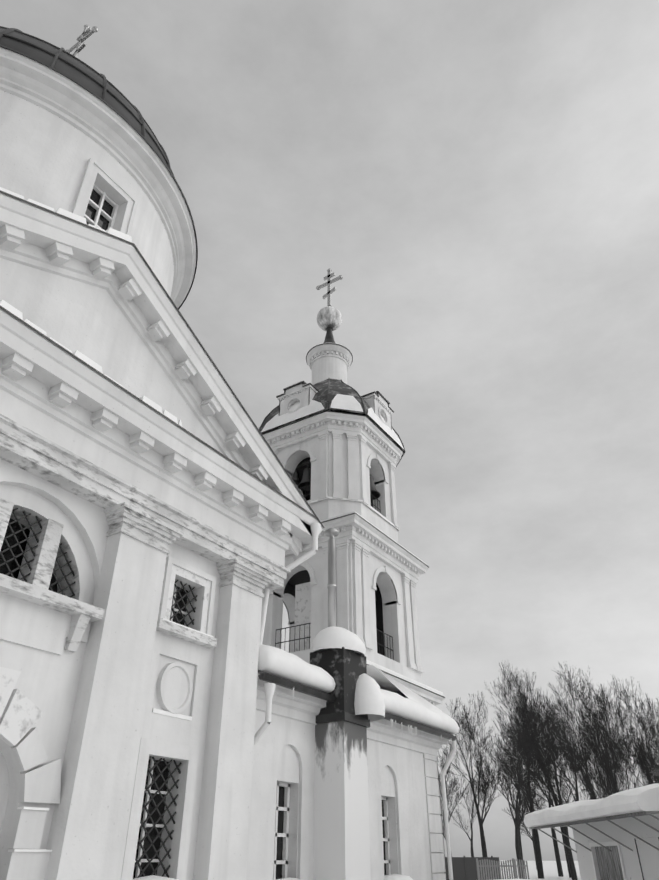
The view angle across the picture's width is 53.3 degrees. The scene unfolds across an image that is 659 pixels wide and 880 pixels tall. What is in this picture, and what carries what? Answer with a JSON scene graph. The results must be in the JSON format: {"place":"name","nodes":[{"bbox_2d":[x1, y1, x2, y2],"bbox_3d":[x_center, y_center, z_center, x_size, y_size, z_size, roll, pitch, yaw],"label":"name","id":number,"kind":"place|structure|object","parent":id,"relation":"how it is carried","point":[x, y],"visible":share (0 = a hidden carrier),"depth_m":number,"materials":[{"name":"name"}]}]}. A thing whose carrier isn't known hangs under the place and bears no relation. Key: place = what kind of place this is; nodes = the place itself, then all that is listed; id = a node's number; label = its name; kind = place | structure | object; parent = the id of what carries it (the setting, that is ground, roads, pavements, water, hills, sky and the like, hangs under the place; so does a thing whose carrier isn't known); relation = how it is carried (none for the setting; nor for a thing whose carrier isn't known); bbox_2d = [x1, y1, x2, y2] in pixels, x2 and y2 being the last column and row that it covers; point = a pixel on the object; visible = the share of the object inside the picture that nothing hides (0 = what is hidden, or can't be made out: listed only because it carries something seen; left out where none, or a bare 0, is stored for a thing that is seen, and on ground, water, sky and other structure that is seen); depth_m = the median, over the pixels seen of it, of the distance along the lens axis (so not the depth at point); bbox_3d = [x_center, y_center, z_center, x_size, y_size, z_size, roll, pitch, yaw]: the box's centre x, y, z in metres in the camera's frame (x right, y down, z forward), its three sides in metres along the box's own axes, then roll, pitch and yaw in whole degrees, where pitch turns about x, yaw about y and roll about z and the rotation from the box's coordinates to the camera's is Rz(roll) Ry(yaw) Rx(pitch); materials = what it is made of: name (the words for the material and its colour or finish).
{"place":"outdoors","nodes":[
{"label":"outdoors","id":0,"kind":"place"},
{"bbox_2d":[0,0,658,860],"label":"sky","id":1,"kind":"structure","parent":0,"point":[479,179],"materials":[{"name":"grey"}]},
{"bbox_2d":[246,670,455,879],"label":"church wall","id":2,"kind":"structure","parent":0,"point":[342,796],"depth_m":13.43,"materials":[{"name":"white paint"}]},
{"bbox_2d":[310,647,367,718],"bbox_3d":[0.202,5.507,14.714,0.900,1.360,1.010,-19,-37,27],"label":"chimney","id":3,"kind":"object","parent":2,"relation":"on","point":[343,667],"visible":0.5,"depth_m":14.40,"materials":[{"name":"black metal"}]},
{"bbox_2d":[311,626,384,721],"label":"chimney snow","id":4,"kind":"structure","parent":3,"relation":"on","point":[369,700],"depth_m":14.55,"materials":[{"name":"white snow"}]},
{"bbox_2d":[254,523,455,879],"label":"church downpipes","id":5,"kind":"object","parent":2,"relation":"attached to","point":[269,689],"visible":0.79,"depth_m":13.81,"materials":[{"name":"white metal"}]},
{"bbox_2d":[258,644,458,734],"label":"snow","id":6,"kind":"structure","parent":2,"relation":"on","point":[402,701],"depth_m":16.04,"materials":[{"name":"white snow"}]},
{"bbox_2d":[262,410,444,705],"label":"bell tower","id":7,"kind":"structure","parent":0,"point":[380,569],"depth_m":24.49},
{"bbox_2d":[324,528,338,626],"bbox_3d":[0.057,3.520,16.025,0.380,3.000,0.380,-19,-37,27],"label":"pipe","id":8,"kind":"object","parent":7,"relation":"attached to","point":[331,533],"visible":0.94,"depth_m":16.05,"materials":[{"name":"metal"}]},
{"bbox_2d":[259,327,404,466],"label":"tower roof","id":9,"kind":"structure","parent":7,"relation":"on","point":[329,360],"depth_m":27.73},
{"bbox_2d":[317,305,341,331],"bbox_3d":[-0.007,-6.267,33.081,1.281,1.730,1.281,-19,-37,27],"label":"ball finial","id":10,"kind":"object","parent":9,"relation":"on","point":[329,316],"visible":0.92,"depth_m":32.50,"materials":[{"name":"grey metal"}]},
{"bbox_2d":[316,268,342,305],"bbox_3d":[-0.007,-7.959,34.163,1.649,2.686,0.272,-19,-37,27],"label":"cross","id":11,"kind":"object","parent":10,"relation":"on","point":[328,283],"visible":0.98,"depth_m":34.15,"materials":[{"name":"grey metal"}]},
{"bbox_2d":[292,460,380,499],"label":"bell tower bells","id":12,"kind":"object","parent":7,"relation":"in","point":[306,481],"visible":0.33,"depth_m":26.35,"materials":[{"name":"black metal"}]},
{"bbox_2d":[498,861,580,879],"bbox_3d":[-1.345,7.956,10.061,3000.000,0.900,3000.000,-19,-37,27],"label":"ground snow","id":13,"kind":"structure","parent":0,"point":[550,870],"depth_m":113.67,"materials":[{"name":"white snow"}]},
{"bbox_2d":[0,187,324,879],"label":"church","id":14,"kind":"structure","parent":13,"relation":"on","point":[158,517],"depth_m":10.07,"materials":[{"name":"white paint"}]},
{"bbox_2d":[0,47,196,307],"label":"drum wall","id":15,"kind":"structure","parent":14,"relation":"on","point":[50,159],"depth_m":13.31,"materials":[{"name":"white paint"}]},
{"bbox_2d":[0,26,197,309],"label":"church dome","id":16,"kind":"structure","parent":15,"relation":"on","point":[88,78],"depth_m":14.21,"materials":[{"name":"black metal"}]},
{"bbox_2d":[65,25,97,56],"bbox_3d":[-7.939,-12.512,20.834,1.488,2.496,0.192,-19,-37,27],"label":"cross","id":17,"kind":"object","parent":16,"relation":"on","point":[80,45],"visible":0.77,"depth_m":20.89,"materials":[{"name":"grey metal"}]},
{"bbox_2d":[437,748,476,856],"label":"bare tree","id":18,"kind":"object","parent":13,"relation":"on","point":[454,783],"visible":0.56,"depth_m":65.17,"materials":[{"name":"black plant"}]},
{"bbox_2d":[442,770,483,856],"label":"bare tree","id":19,"kind":"object","parent":13,"relation":"on","point":[471,824],"visible":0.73,"depth_m":119.74,"materials":[{"name":"black plant"}]},
{"bbox_2d":[438,691,503,856],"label":"bare tree","id":20,"kind":"object","parent":13,"relation":"on","point":[484,784],"visible":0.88,"depth_m":77.56,"materials":[{"name":"black plant"}]},
{"bbox_2d":[444,856,529,879],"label":"fences","id":21,"kind":"object","parent":13,"relation":"on","point":[475,868],"visible":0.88,"depth_m":52.78,"materials":[{"name":"grey"}]},
{"bbox_2d":[481,712,535,874],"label":"bare tree","id":22,"kind":"object","parent":13,"relation":"on","point":[492,776],"visible":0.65,"depth_m":71.41,"materials":[{"name":"black plant"}]},
{"bbox_2d":[480,701,545,878],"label":"bare tree","id":23,"kind":"object","parent":13,"relation":"on","point":[517,838],"visible":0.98,"depth_m":63.53,"materials":[{"name":"black plant"}]},
{"bbox_2d":[479,663,546,878],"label":"bare tree","id":24,"kind":"object","parent":13,"relation":"on","point":[540,872],"visible":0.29,"depth_m":78.77,"materials":[{"name":"black plant"}]},
{"bbox_2d":[502,766,547,868],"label":"bare tree","id":25,"kind":"object","parent":13,"relation":"on","point":[527,811],"visible":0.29,"depth_m":131.10,"materials":[{"name":"black plant"}]},
{"bbox_2d":[484,660,572,877],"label":"bare tree","id":26,"kind":"object","parent":13,"relation":"on","point":[543,775],"visible":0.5,"depth_m":80.16,"materials":[{"name":"black plant"}]},
{"bbox_2d":[493,689,567,876],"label":"bare tree","id":27,"kind":"object","parent":13,"relation":"on","point":[558,861],"visible":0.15,"depth_m":84.64,"materials":[{"name":"black plant"}]},
{"bbox_2d":[509,693,584,879],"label":"bare tree","id":28,"kind":"object","parent":13,"relation":"on","point":[570,858],"visible":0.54,"depth_m":70.53,"materials":[{"name":"black plant"}]},
{"bbox_2d":[514,693,622,803],"bbox_3d":[23.712,32.980,63.748,9.463,16.612,7.596,-6,-33,9],"label":"bare tree","id":29,"kind":"object","parent":13,"relation":"on","point":[553,754],"visible":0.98,"depth_m":64.21,"materials":[{"name":"black plant"}]},
{"bbox_2d":[541,661,607,799],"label":"bare tree","id":30,"kind":"object","parent":13,"relation":"on","point":[572,698],"visible":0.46,"depth_m":78.43,"materials":[{"name":"black plant"}]},
{"bbox_2d":[558,684,637,798],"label":"bare tree","id":31,"kind":"object","parent":13,"relation":"on","point":[601,712],"visible":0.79,"depth_m":67.56,"materials":[{"name":"black plant"}]},
{"bbox_2d":[576,710,628,796],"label":"bare tree","id":32,"kind":"object","parent":13,"relation":"on","point":[609,754],"visible":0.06,"depth_m":88.68,"materials":[{"name":"black plant"}]},
{"bbox_2d":[555,671,657,791],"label":"bare tree","id":33,"kind":"object","parent":13,"relation":"on","point":[628,760],"visible":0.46,"depth_m":81.91,"materials":[{"name":"black plant"}]},
{"bbox_2d":[596,674,658,794],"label":"bare tree","id":34,"kind":"object","parent":13,"relation":"on","point":[649,779],"visible":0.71,"depth_m":78.18,"materials":[{"name":"black plant"}]},
{"bbox_2d":[622,711,658,783],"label":"bare tree","id":35,"kind":"object","parent":13,"relation":"on","point":[654,760],"visible":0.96,"depth_m":69.56,"materials":[{"name":"black plant"}]},
{"bbox_2d":[629,693,658,770],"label":"bare tree","id":36,"kind":"object","parent":13,"relation":"on","point":[656,728],"visible":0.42,"depth_m":82.17,"materials":[{"name":"black plant"}]},
{"bbox_2d":[524,783,658,879],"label":"small building","id":37,"kind":"structure","parent":0,"point":[616,836],"depth_m":17.62,"materials":[{"name":"paint"}]},
{"bbox_2d":[636,763,657,786],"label":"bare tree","id":38,"kind":"object","parent":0,"point":[645,782],"visible":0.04,"depth_m":146.85,"materials":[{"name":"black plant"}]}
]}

